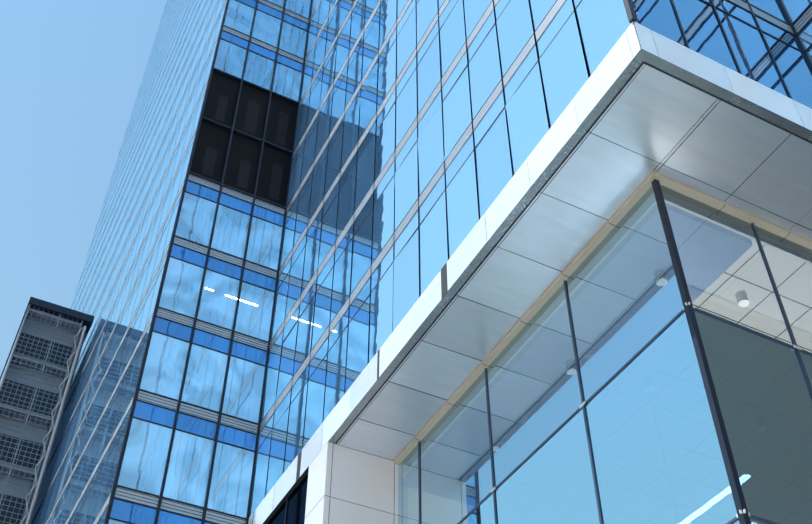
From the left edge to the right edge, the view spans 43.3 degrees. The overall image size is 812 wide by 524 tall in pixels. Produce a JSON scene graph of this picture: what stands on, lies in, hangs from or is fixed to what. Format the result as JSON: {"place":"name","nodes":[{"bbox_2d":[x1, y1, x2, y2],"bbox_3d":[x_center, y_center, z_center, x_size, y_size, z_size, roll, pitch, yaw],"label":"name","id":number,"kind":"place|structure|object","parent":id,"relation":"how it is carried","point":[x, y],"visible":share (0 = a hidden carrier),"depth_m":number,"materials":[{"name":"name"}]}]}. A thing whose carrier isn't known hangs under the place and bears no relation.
{"place":"outdoors","nodes":[
{"label":"outdoors","id":0,"kind":"place"},
{"bbox_2d":[0,297,94,523],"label":"building","id":1,"kind":"structure","parent":0,"point":[38,373],"depth_m":57.24,"materials":[{"name":"grey metal"}]},
{"bbox_2d":[0,0,166,375],"label":"sky","id":2,"kind":"structure","parent":0,"point":[72,71],"materials":[{"name":"blue"}]},
{"bbox_3d":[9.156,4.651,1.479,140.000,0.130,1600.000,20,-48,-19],"label":"road","id":3,"kind":"structure","parent":0,"visible":0},
{"bbox_2d":[31,0,811,523],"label":"tower","id":4,"kind":"structure","parent":3,"relation":"on","point":[301,196],"depth_m":36.65,"materials":[{"name":"blue glass"}]},
{"bbox_2d":[248,21,811,523],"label":"podium","id":5,"kind":"object","parent":3,"relation":"on","point":[606,319],"visible":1,"depth_m":22.23,"materials":[{"name":"grey"}]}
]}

